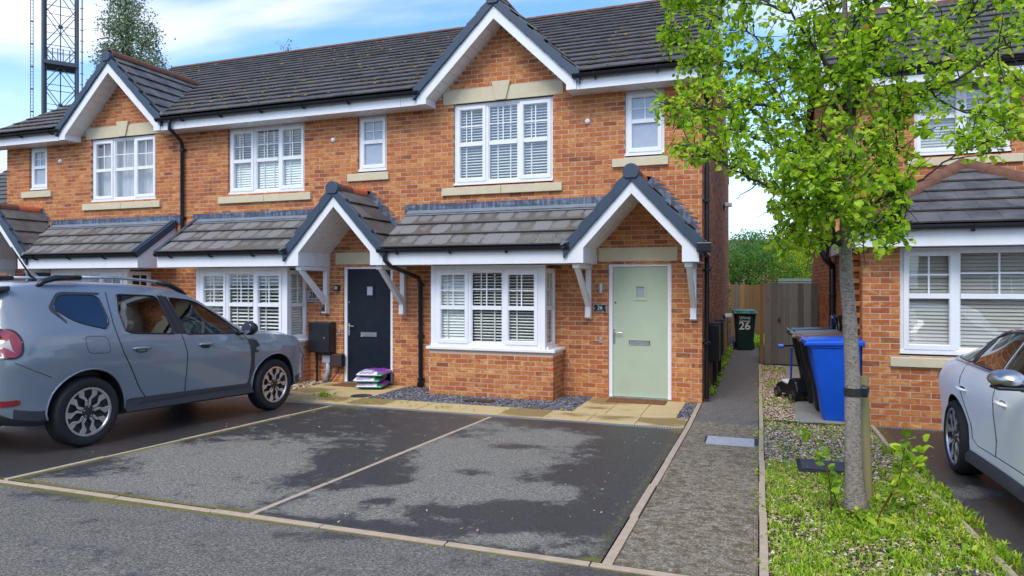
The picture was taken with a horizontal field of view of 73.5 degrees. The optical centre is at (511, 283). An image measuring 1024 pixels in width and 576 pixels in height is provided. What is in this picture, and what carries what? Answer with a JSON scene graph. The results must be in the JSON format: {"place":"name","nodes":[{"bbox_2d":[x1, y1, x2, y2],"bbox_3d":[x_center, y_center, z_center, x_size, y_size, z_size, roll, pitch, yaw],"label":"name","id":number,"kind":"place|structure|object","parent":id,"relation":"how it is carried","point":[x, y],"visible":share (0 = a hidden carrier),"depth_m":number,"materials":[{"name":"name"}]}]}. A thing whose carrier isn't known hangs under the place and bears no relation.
{"place":"outdoors","nodes":[
{"label":"outdoors","id":0,"kind":"place"},
{"bbox_2d":[0,483,649,575],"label":"pavement","id":1,"kind":"structure","parent":0,"point":[45,532],"depth_m":4.17,"materials":[{"name":"grey asphalt"}]},
{"bbox_2d":[317,390,336,396],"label":"grass","id":2,"kind":"structure","parent":0,"point":[325,393],"depth_m":10.82,"materials":[{"name":"green plant"}]},
{"bbox_2d":[0,398,682,562],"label":"driveway","id":3,"kind":"structure","parent":0,"point":[386,496],"depth_m":6.24,"materials":[{"name":"black asphalt"}]},
{"bbox_2d":[0,247,304,446],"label":"parked car","id":4,"kind":"object","parent":3,"relation":"on","point":[83,362],"visible":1,"depth_m":7.44,"materials":[{"name":"grey paint"}]},
{"bbox_2d":[26,400,952,548],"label":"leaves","id":5,"kind":"object","parent":3,"relation":"on","point":[435,474],"visible":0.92,"depth_m":6.89,"materials":[{"name":"green plant"}]},
{"bbox_2d":[1,305,797,575],"bbox_3d":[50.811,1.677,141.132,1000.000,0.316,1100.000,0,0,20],"label":"ground","id":6,"kind":"structure","parent":0,"point":[633,509],"depth_m":5.37,"materials":[{"name":"grey concrete"}]},
{"bbox_2d":[0,170,6,275],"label":"neighbour house","id":7,"kind":"structure","parent":6,"relation":"on","point":[3,186],"depth_m":21.66,"materials":[{"name":"tile"}]},
{"bbox_2d":[30,0,83,117],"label":"lattice mast","id":8,"kind":"object","parent":6,"relation":"on","point":[55,65],"visible":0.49,"depth_m":61.99,"materials":[{"name":"metal"}]},
{"bbox_2d":[82,0,175,79],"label":"poplar tree","id":9,"kind":"object","parent":6,"relation":"on","point":[123,27],"visible":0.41,"depth_m":49.99,"materials":[{"name":"green plant"}]},
{"bbox_2d":[0,46,320,294],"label":"terraced house","id":10,"kind":"structure","parent":6,"relation":"on","point":[102,198],"depth_m":14.30,"materials":[{"name":"brick"}]},
{"bbox_2d":[30,147,46,190],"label":"window","id":11,"kind":"structure","parent":10,"relation":"in","point":[39,155],"depth_m":15.15,"materials":[{"name":"white plastic"}]},
{"bbox_2d":[28,272,50,275],"bbox_3d":[-10.377,0.754,15.134,0.808,2.027,0.044,0,0,20],"label":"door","id":12,"kind":"structure","parent":10,"relation":"in","point":[39,274],"depth_m":15.09,"materials":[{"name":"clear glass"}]},
{"bbox_2d":[54,271,123,283],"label":"window","id":13,"kind":"structure","parent":10,"relation":"in","point":[102,273],"depth_m":13.68,"materials":[{"name":"white plastic"}]},
{"bbox_2d":[91,134,155,201],"bbox_3d":[-8.051,-2.385,14.348,1.805,1.321,0.215,0,0,20],"label":"window","id":14,"kind":"structure","parent":10,"relation":"in","point":[128,163],"depth_m":14.39,"materials":[{"name":"white plastic"}]},
{"bbox_2d":[130,271,150,285],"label":"window","id":15,"kind":"structure","parent":10,"relation":"in","point":[148,274],"depth_m":13.75,"materials":[{"name":"white plastic"}]},
{"bbox_2d":[4,406,328,481],"bbox_3d":[-3.437,1.769,7.885,0.052,0.284,4.622,0,0,20],"label":"edging","id":16,"kind":"object","parent":6,"relation":"on","point":[17,476],"visible":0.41,"depth_m":6.78,"materials":[{"name":"concrete"}]},
{"bbox_2d":[274,39,298,52],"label":"distant tree","id":17,"kind":"object","parent":6,"relation":"on","point":[287,48],"visible":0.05,"depth_m":45.68,"materials":[{"name":"green plant"}]},
{"bbox_2d":[153,26,464,385],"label":"terraced house","id":18,"kind":"structure","parent":6,"relation":"on","point":[291,204],"depth_m":12.51,"materials":[{"name":"brick"}]},
{"bbox_2d":[206,276,220,314],"bbox_3d":[-5.789,0.388,13.140,0.135,1.255,0.517,0,0,20],"label":"window blind","id":19,"kind":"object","parent":18,"relation":"in","point":[209,276],"depth_m":13.19,"materials":[{"name":"white plastic"}]},
{"bbox_2d":[199,270,283,332],"bbox_3d":[-4.944,0.388,12.540,1.932,1.255,0.140,0,0,20],"label":"window","id":20,"kind":"structure","parent":18,"relation":"in","point":[256,304],"depth_m":12.52,"materials":[{"name":"white plastic"}]},
{"bbox_2d":[228,123,304,194],"bbox_3d":[-4.654,-2.361,13.086,1.793,1.271,0.141,0,0,20],"label":"window","id":21,"kind":"structure","parent":18,"relation":"in","point":[283,186],"depth_m":13.11,"materials":[{"name":"white plastic"}]},
{"bbox_2d":[290,270,307,339],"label":"window","id":22,"kind":"structure","parent":18,"relation":"in","point":[296,304],"depth_m":12.54,"materials":[{"name":"white plastic"}]},
{"bbox_2d":[307,291,322,301],"bbox_3d":[-3.618,0.235,12.595,0.370,0.210,0.010,0,0,20],"label":"house number sign","id":23,"kind":"object","parent":18,"relation":"attached to","point":[312,296],"visible":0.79,"depth_m":12.61,"materials":[{"name":"plastic"}]},
{"bbox_2d":[308,322,335,380],"bbox_3d":[-3.554,1.240,12.489,0.678,1.080,0.207,0,0,20],"label":"meter cabinet","id":24,"kind":"object","parent":18,"relation":"attached to","point":[321,337],"visible":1,"depth_m":12.37,"materials":[{"name":"black plastic"}]},
{"bbox_2d":[322,355,329,382],"bbox_3d":[-3.353,1.550,12.472,0.180,0.500,0.102,0,0,20],"label":"junction box","id":25,"kind":"object","parent":18,"relation":"attached to","point":[326,359],"visible":0.87,"depth_m":12.43,"materials":[{"name":"grey plastic"}]},
{"bbox_2d":[334,285,339,290],"bbox_3d":[-3.178,0.080,12.429,0.110,0.110,0.064,0,0,20],"label":"wall lamp","id":26,"kind":"object","parent":18,"relation":"attached to","point":[336,287],"visible":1,"depth_m":12.40,"materials":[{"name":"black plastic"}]},
{"bbox_2d":[330,353,344,381],"bbox_3d":[-3.175,1.528,12.393,0.290,0.516,0.130,0,0,20],"label":"meter box","id":27,"kind":"object","parent":18,"relation":"attached to","point":[337,360],"visible":1,"depth_m":12.33,"materials":[{"name":"brown plastic"}]},
{"bbox_2d":[347,269,390,382],"bbox_3d":[-2.567,0.754,12.288,0.883,2.027,0.108,0,0,20],"label":"door","id":28,"kind":"structure","parent":18,"relation":"in","point":[369,295],"depth_m":12.30,"materials":[{"name":"black wood"}]},
{"bbox_2d":[358,115,386,171],"bbox_3d":[-2.474,-2.503,12.282,0.605,0.986,0.105,0,0,20],"label":"window","id":29,"kind":"structure","parent":18,"relation":"in","point":[372,129],"depth_m":12.28,"materials":[{"name":"white plastic"}]},
{"bbox_2d":[0,479,687,575],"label":"edging","id":30,"kind":"object","parent":6,"relation":"on","point":[466,546],"visible":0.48,"depth_m":4.46,"materials":[{"name":"concrete"}]},
{"bbox_2d":[249,417,490,513],"bbox_3d":[-1.065,1.770,7.031,0.055,0.278,4.622,0,0,20],"label":"edging","id":31,"kind":"object","parent":6,"relation":"on","point":[321,485],"visible":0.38,"depth_m":6.12,"materials":[{"name":"concrete"}]},
{"bbox_2d":[227,397,683,432],"bbox_3d":[-3.083,1.819,10.288,11.028,0.058,0.110,0,0,20],"label":"drain channel","id":32,"kind":"object","parent":6,"relation":"on","point":[643,426],"visible":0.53,"depth_m":9.30,"materials":[{"name":"metal"}]},
{"bbox_2d":[376,0,728,404],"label":"terraced house","id":33,"kind":"structure","parent":6,"relation":"on","point":[534,217],"depth_m":10.89,"materials":[{"name":"brick"}]},
{"bbox_2d":[442,275,449,335],"bbox_3d":[-1.188,0.388,11.484,0.135,1.255,0.517,0,0,20],"label":"window blind","id":34,"kind":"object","parent":33,"relation":"in","point":[445,275],"depth_m":11.54,"materials":[{"name":"white plastic"}]},
{"bbox_2d":[434,268,540,349],"bbox_3d":[-0.395,0.388,10.903,1.822,1.255,0.141,0,0,20],"label":"window","id":35,"kind":"structure","parent":33,"relation":"in","point":[461,285],"depth_m":10.94,"materials":[{"name":"white plastic"}]},
{"bbox_2d":[454,96,552,185],"bbox_3d":[-0.140,-2.358,11.460,1.780,1.376,0.140,0,0,20],"label":"window","id":36,"kind":"structure","parent":33,"relation":"in","point":[521,140],"depth_m":11.46,"materials":[{"name":"white plastic"}]},
{"bbox_2d":[546,268,556,348],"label":"window","id":37,"kind":"structure","parent":33,"relation":"in","point":[550,283],"depth_m":11.01,"materials":[{"name":"white plastic"}]},
{"bbox_2d":[593,304,606,312],"bbox_3d":[1.385,0.389,10.791,0.210,0.136,0.016,0,0,20],"label":"house number sign","id":38,"kind":"object","parent":33,"relation":"attached to","point":[600,308],"visible":1,"depth_m":10.79,"materials":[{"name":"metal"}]},
{"bbox_2d":[599,284,604,291],"bbox_3d":[1.410,0.070,10.759,0.085,0.140,0.100,0,0,20],"label":"wall lamp","id":39,"kind":"object","parent":33,"relation":"attached to","point":[601,287],"visible":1,"depth_m":10.72,"materials":[{"name":"metal"}]},
{"bbox_2d":[613,267,667,398],"bbox_3d":[1.986,0.754,10.649,0.841,2.027,0.108,0,0,20],"label":"door","id":40,"kind":"structure","parent":33,"relation":"in","point":[640,294],"depth_m":10.65,"materials":[{"name":"green paint"}]},
{"bbox_2d":[625,89,664,156],"bbox_3d":[2.067,-2.493,10.647,0.625,1.006,0.105,0,0,20],"label":"window","id":41,"kind":"structure","parent":33,"relation":"in","point":[644,137],"depth_m":10.65,"materials":[{"name":"white plastic"}]},
{"bbox_2d":[709,321,721,386],"bbox_3d":[3.564,1.240,12.002,0.175,1.120,0.580,0,0,20],"label":"wall meter box","id":42,"kind":"object","parent":33,"relation":"attached to","point":[715,341],"visible":0.98,"depth_m":11.76,"materials":[{"name":"black plastic"}]},
{"bbox_2d":[715,319,724,375],"bbox_3d":[4.072,1.250,13.414,0.175,1.100,0.580,0,0,20],"label":"wall meter box","id":43,"kind":"object","parent":33,"relation":"attached to","point":[722,341],"visible":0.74,"depth_m":13.24,"materials":[{"name":"black plastic"}]},
{"bbox_2d":[723,203,731,210],"bbox_3d":[5.168,-1.840,16.420,0.200,0.180,0.180,0,0,20],"label":"security light","id":44,"kind":"object","parent":33,"relation":"attached to","point":[727,205],"visible":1,"depth_m":16.37,"materials":[{"name":"white plastic"}]},
{"bbox_2d":[723,313,731,320],"bbox_3d":[5.168,0.810,16.420,0.200,0.180,0.180,0,0,20],"label":"security light","id":45,"kind":"object","parent":33,"relation":"attached to","point":[727,315],"visible":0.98,"depth_m":16.35,"materials":[{"name":"white plastic"}]},
{"bbox_2d":[602,403,700,564],"bbox_3d":[1.680,1.773,7.133,0.068,0.285,6.672,0,0,20],"label":"edging","id":46,"kind":"object","parent":6,"relation":"on","point":[624,535],"visible":0.66,"depth_m":5.30,"materials":[{"name":"concrete"}]},
{"bbox_2d":[759,364,768,575],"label":"edging","id":47,"kind":"object","parent":6,"relation":"on","point":[763,548],"visible":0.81,"depth_m":5.18,"materials":[{"name":"concrete"}]},
{"bbox_2d":[728,239,803,304],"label":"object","id":48,"kind":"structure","parent":6,"relation":"on","point":[747,263],"depth_m":56.91,"materials":[{"name":"plant"}]},
{"bbox_2d":[728,236,811,330],"bbox_3d":[8.501,0.022,24.778,5.212,3.659,2.556,0,0,20],"label":"hedge","id":49,"kind":"object","parent":6,"relation":"on","point":[737,273],"visible":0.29,"depth_m":24.36,"materials":[{"name":"green plant"}]},
{"bbox_2d":[761,365,796,425],"bbox_3d":[4.595,1.794,12.003,0.405,0.008,6.500,0,0,20],"label":"gravel strip","id":50,"kind":"object","parent":6,"relation":"on","point":[771,417],"visible":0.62,"depth_m":10.17,"materials":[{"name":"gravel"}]},
{"bbox_2d":[774,378,807,401],"bbox_3d":[4.348,1.623,10.611,0.317,0.354,0.662,0,0,-5],"label":"ride on toy","id":51,"kind":"object","parent":50,"relation":"on","point":[793,388],"visible":0.83,"depth_m":10.40,"materials":[{"name":"black plastic"}]},
{"bbox_2d":[760,281,818,364],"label":"garden gate","id":52,"kind":"structure","parent":6,"relation":"on","point":[797,305],"depth_m":15.02,"materials":[{"name":"brown wood"}]},
{"bbox_2d":[642,0,1023,512],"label":"street tree","id":53,"kind":"object","parent":6,"relation":"on","point":[821,167],"visible":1,"depth_m":4.96,"materials":[{"name":"green plant"}]},
{"bbox_2d":[843,385,869,397],"bbox_3d":[2.608,0.804,5.136,0.296,0.080,0.144,0,0,-36],"label":"tree tie","id":54,"kind":"object","parent":53,"relation":"attached to","point":[863,391],"visible":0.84,"depth_m":5.06,"materials":[{"name":"black rubber"}]},
{"bbox_2d":[763,419,1007,575],"bbox_3d":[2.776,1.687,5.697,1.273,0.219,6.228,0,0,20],"label":"gravel","id":55,"kind":"structure","parent":6,"relation":"on","point":[802,449],"depth_m":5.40,"materials":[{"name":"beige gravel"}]},
{"bbox_2d":[796,458,844,476],"bbox_3d":[2.956,1.709,6.322,0.600,0.062,0.420,0,0,20],"label":"inspection cover","id":56,"kind":"object","parent":55,"relation":"on","point":[808,465],"visible":0.49,"depth_m":6.28,"materials":[{"name":"grey metal"}]},
{"bbox_2d":[801,427,841,507],"bbox_3d":[2.295,1.389,5.096,0.277,0.610,0.180,0,0,20],"label":"tree sucker","id":57,"kind":"object","parent":55,"relation":"on","point":[806,438],"visible":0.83,"depth_m":5.10,"materials":[{"name":"green plant"}]},
{"bbox_2d":[815,446,840,512],"bbox_3d":[2.298,1.433,4.981,0.181,0.516,0.171,0,0,20],"label":"tree sucker","id":58,"kind":"object","parent":55,"relation":"on","point":[829,479],"visible":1,"depth_m":4.97,"materials":[{"name":"green plant"}]},
{"bbox_2d":[828,507,900,530],"bbox_3d":[2.427,1.671,4.784,0.474,0.143,0.307,0,0,20],"label":"dock plant","id":59,"kind":"object","parent":55,"relation":"on","point":[869,519],"visible":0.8,"depth_m":4.76,"materials":[{"name":"green plant"}]},
{"bbox_2d":[860,376,872,499],"bbox_3d":[2.753,1.214,5.333,0.098,0.984,0.068,0,0,20],"label":"tree stake","id":60,"kind":"object","parent":55,"relation":"on","point":[866,439],"visible":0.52,"depth_m":5.30,"materials":[{"name":"brown wood"}]},
{"bbox_2d":[761,419,1011,575],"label":"grass","id":61,"kind":"structure","parent":55,"relation":"on","point":[847,572],"depth_m":4.51,"materials":[{"name":"green plant"}]},
{"bbox_2d":[877,428,916,520],"bbox_3d":[2.652,1.333,4.715,0.186,0.710,0.247,0,0,-18],"label":"tree sucker","id":62,"kind":"object","parent":55,"relation":"on","point":[896,475],"visible":0.99,"depth_m":4.68,"materials":[{"name":"green plant"}]},
{"bbox_2d":[882,434,932,510],"bbox_3d":[2.853,1.387,4.950,0.351,0.623,0.180,0,0,20],"label":"tree sucker","id":63,"kind":"object","parent":55,"relation":"on","point":[922,459],"visible":0.62,"depth_m":4.91,"materials":[{"name":"green plant"}]},
{"bbox_2d":[876,440,1023,575],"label":"grass","id":64,"kind":"structure","parent":55,"relation":"on","point":[1007,554],"depth_m":4.85,"materials":[{"name":"green plant"}]},
{"bbox_2d":[874,425,942,430],"bbox_3d":[5.977,1.821,8.099,3.040,0.058,0.090,0,0,20],"label":"drain channel","id":65,"kind":"object","parent":6,"relation":"on","point":[909,428],"visible":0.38,"depth_m":8.48,"materials":[{"name":"metal"}]},
{"bbox_2d":[805,0,1023,429],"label":"detached house","id":66,"kind":"structure","parent":6,"relation":"on","point":[941,293],"depth_m":8.60,"materials":[{"name":"brick"}]},
{"bbox_2d":[830,314,841,331],"bbox_3d":[5.119,0.780,10.799,0.164,0.584,0.672,0,0,20],"label":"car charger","id":67,"kind":"object","parent":66,"relation":"attached to","point":[835,321],"visible":0.54,"depth_m":10.81,"materials":[{"name":"black plastic"}]},
{"bbox_2d":[900,246,1023,354],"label":"window","id":68,"kind":"structure","parent":66,"relation":"in","point":[960,287],"depth_m":8.43,"materials":[{"name":"white plastic"}]},
{"bbox_2d":[914,80,1010,155],"bbox_3d":[7.364,-2.752,11.252,1.381,1.255,0.132,0,0,20],"label":"window","id":69,"kind":"structure","parent":66,"relation":"in","point":[924,149],"depth_m":11.31,"materials":[{"name":"white plastic"}]},
{"bbox_2d":[870,425,1017,575],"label":"edging","id":70,"kind":"object","parent":6,"relation":"on","point":[886,443],"visible":0.3,"depth_m":4.66,"materials":[{"name":"concrete"}]},
{"bbox_2d":[0,0,937,239],"label":"sky","id":71,"kind":"structure","parent":0,"point":[203,30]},
{"bbox_2d":[292,382,692,428],"bbox_3d":[-4.648,1.812,11.993,15.128,0.001,1.900,0,0,20],"label":"house bed","id":72,"kind":"object","parent":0,"point":[498,403],"visible":0.09,"depth_m":10.57,"materials":[{"name":"soil"}]},
{"bbox_2d":[290,380,323,390],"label":"pale gravel","id":73,"kind":"structure","parent":72,"relation":"on","point":[309,383],"depth_m":12.16,"materials":[{"name":"beige gravel"}]},
{"bbox_2d":[351,394,371,397],"bbox_3d":[-2.397,1.802,10.907,0.340,0.036,0.340,0,0,20],"label":"drain cover","id":74,"kind":"object","parent":72,"relation":"on","point":[361,395],"visible":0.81,"depth_m":10.92,"materials":[{"name":"grey metal"}]},
{"bbox_2d":[368,386,697,418],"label":"slate chippings","id":75,"kind":"object","parent":72,"relation":"on","point":[413,393],"visible":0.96,"depth_m":10.47,"materials":[{"name":"grey gravel"}]},
{"bbox_2d":[464,398,494,402],"bbox_3d":[-0.489,1.794,10.390,0.440,0.052,0.180,0,0,20],"label":"drain cover","id":76,"kind":"object","parent":75,"relation":"on","point":[479,400],"visible":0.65,"depth_m":10.36,"materials":[{"name":"black plastic"}]},
{"bbox_2d":[234,367,843,427],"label":"paving","id":77,"kind":"structure","parent":0,"point":[597,409],"depth_m":9.81,"materials":[{"name":"beige stone"}]},
{"bbox_2d":[332,382,357,386],"bbox_3d":[-2.777,1.779,12.021,0.670,0.018,0.340,0,0,20],"label":"doormat","id":78,"kind":"object","parent":77,"relation":"on","point":[345,384],"visible":0.51,"depth_m":12.01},
{"bbox_2d":[356,379,390,388],"bbox_3d":[-2.382,1.731,11.805,0.480,0.139,0.640,0,0,5],"label":"compost bag","id":79,"kind":"object","parent":77,"relation":"on","point":[383,383],"visible":0.78,"depth_m":11.54,"materials":[{"name":"white plastic"}]},
{"bbox_2d":[353,376,386,382],"bbox_3d":[-2.436,1.633,11.803,0.480,0.139,0.640,0,0,3],"label":"compost bag","id":80,"kind":"object","parent":79,"relation":"on","point":[359,379],"visible":0.75,"depth_m":11.53,"materials":[{"name":"white plastic"}]},
{"bbox_2d":[356,368,391,376],"bbox_3d":[-2.369,1.535,11.811,0.480,0.139,0.640,0,0,7],"label":"compost bag","id":81,"kind":"object","parent":80,"relation":"on","point":[375,372],"visible":1,"depth_m":11.58,"materials":[{"name":"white plastic"}]},
{"bbox_2d":[300,393,573,414],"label":"grass","id":82,"kind":"structure","parent":77,"relation":"on","point":[427,403],"depth_m":10.16,"materials":[{"name":"green plant"}]},
{"bbox_2d":[606,398,666,404],"bbox_3d":[1.880,1.779,10.345,0.870,0.018,0.300,0,0,20],"label":"doorstep","id":83,"kind":"object","parent":77,"relation":"on","point":[639,401],"visible":1,"depth_m":10.28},
{"bbox_2d":[786,327,832,377],"bbox_3d":[4.812,1.250,10.969,0.784,1.100,0.620,0,0,20],"label":"wheelie bin","id":84,"kind":"object","parent":77,"relation":"on","point":[796,347],"visible":0.17,"depth_m":10.85,"materials":[{"name":"black plastic"}]},
{"bbox_2d":[790,329,840,402],"bbox_3d":[4.613,1.250,10.328,0.784,1.100,0.620,0,0,22],"label":"wheelie bin","id":85,"kind":"object","parent":77,"relation":"on","point":[805,374],"visible":0.23,"depth_m":10.19,"materials":[{"name":"black plastic"}]},
{"bbox_2d":[795,332,842,410],"bbox_3d":[4.436,1.250,9.690,0.784,1.100,0.620,0,0,19],"label":"wheelie bin","id":86,"kind":"object","parent":77,"relation":"on","point":[810,376],"visible":0.18,"depth_m":9.57,"materials":[{"name":"black plastic"}]},
{"bbox_2d":[801,336,864,420],"bbox_3d":[4.258,1.250,9.074,0.784,1.100,0.620,0,0,20],"label":"wheelie bin","id":87,"kind":"object","parent":77,"relation":"on","point":[826,354],"visible":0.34,"depth_m":8.87,"materials":[{"name":"blue plastic"}]},
{"bbox_2d":[613,421,757,575],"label":"path","id":88,"kind":"structure","parent":0,"point":[697,518],"depth_m":4.97,"materials":[{"name":"grey gravel"}]},
{"bbox_2d":[704,435,757,446],"bbox_3d":[2.454,1.781,7.672,0.570,0.034,0.460,0,0,20],"label":"inspection cover","id":89,"kind":"object","parent":88,"relation":"on","point":[735,441],"visible":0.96,"depth_m":7.66,"materials":[{"name":"metal"}]},
{"bbox_2d":[694,344,758,425],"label":"path","id":90,"kind":"structure","parent":0,"point":[731,401],"depth_m":10.99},
{"bbox_2d":[709,346,734,394],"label":"grass","id":91,"kind":"structure","parent":90,"relation":"on","point":[723,365],"depth_m":14.36,"materials":[{"name":"green plant"}]},
{"bbox_2d":[735,282,736,308],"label":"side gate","id":92,"kind":"structure","parent":90,"relation":"on","point":[735,295],"depth_m":19.62,"materials":[{"name":"brown wood"}]},
{"bbox_2d":[732,309,757,349],"bbox_3d":[6.299,1.250,18.555,0.620,1.100,0.784,0,0,14],"label":"wheelie bin","id":93,"kind":"object","parent":90,"relation":"on","point":[744,322],"visible":0.99,"depth_m":18.35,"materials":[{"name":"green plastic"}]},
{"bbox_2d":[748,369,766,568],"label":"grass","id":94,"kind":"structure","parent":90,"relation":"on","point":[759,560],"depth_m":6.16,"materials":[{"name":"green plant"}]},
{"bbox_2d":[729,317,734,343],"bbox_3d":[10.651,1.800,28.847,6.500,0.001,18.500,0,0,20],"label":"back garden","id":95,"kind":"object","parent":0,"point":[731,339],"visible":0.02,"depth_m":22.85,"materials":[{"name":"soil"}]},
{"bbox_2d":[731,284,777,335],"bbox_3d":[8.777,0.965,22.904,2.800,1.870,0.075,0,0,20],"label":"garden fence","id":96,"kind":"object","parent":95,"relation":"on","point":[751,296],"visible":0.17,"depth_m":23.15,"materials":[{"name":"brown wood"}]},
{"bbox_2d":[754,333,777,346],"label":"grass","id":97,"kind":"structure","parent":95,"relation":"on","point":[757,340],"depth_m":20.56,"materials":[{"name":"green plant"}]},
{"bbox_2d":[729,224,810,277],"bbox_3d":[12.902,-0.515,31.499,7.056,4.630,3.126,0,0,20],"label":"garden tree","id":98,"kind":"object","parent":95,"relation":"on","point":[753,238],"visible":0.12,"depth_m":31.82,"materials":[{"name":"green plant"}]},
{"bbox_2d":[770,240,811,277],"bbox_3d":[11.771,-0.140,25.081,4.816,3.881,2.794,0,0,20],"label":"hedge","id":99,"kind":"object","parent":95,"relation":"on","point":[798,258],"visible":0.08,"depth_m":25.33,"materials":[{"name":"green plant"}]},
{"bbox_2d":[778,278,811,282],"bbox_3d":[8.746,0.825,20.234,1.650,1.950,0.033,0,0,20],"label":"trellis fence","id":100,"kind":"object","parent":95,"relation":"on","point":[794,279],"visible":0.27,"depth_m":20.35,"materials":[{"name":"wood"}]},
{"bbox_2d":[782,366,809,422],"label":"garden path","id":101,"kind":"structure","parent":0,"point":[795,411],"depth_m":9.93,"materials":[{"name":"grey concrete"}]},
{"bbox_2d":[778,344,793,377],"bbox_3d":[4.633,1.402,11.508,0.363,0.796,0.808,0,0,12],"label":"kick scooter","id":102,"kind":"object","parent":101,"relation":"on","point":[783,346],"visible":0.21,"depth_m":11.30,"materials":[{"name":"blue metal"}]},
{"bbox_2d":[876,427,1023,575],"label":"driveway","id":103,"kind":"structure","parent":0,"point":[998,507],"depth_m":5.60,"materials":[{"name":"black asphalt"}]},
{"bbox_2d":[938,328,1023,502],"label":"parked car","id":104,"kind":"object","parent":103,"relation":"on","point":[981,390],"visible":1,"depth_m":5.63,"materials":[{"name":"white paint"}]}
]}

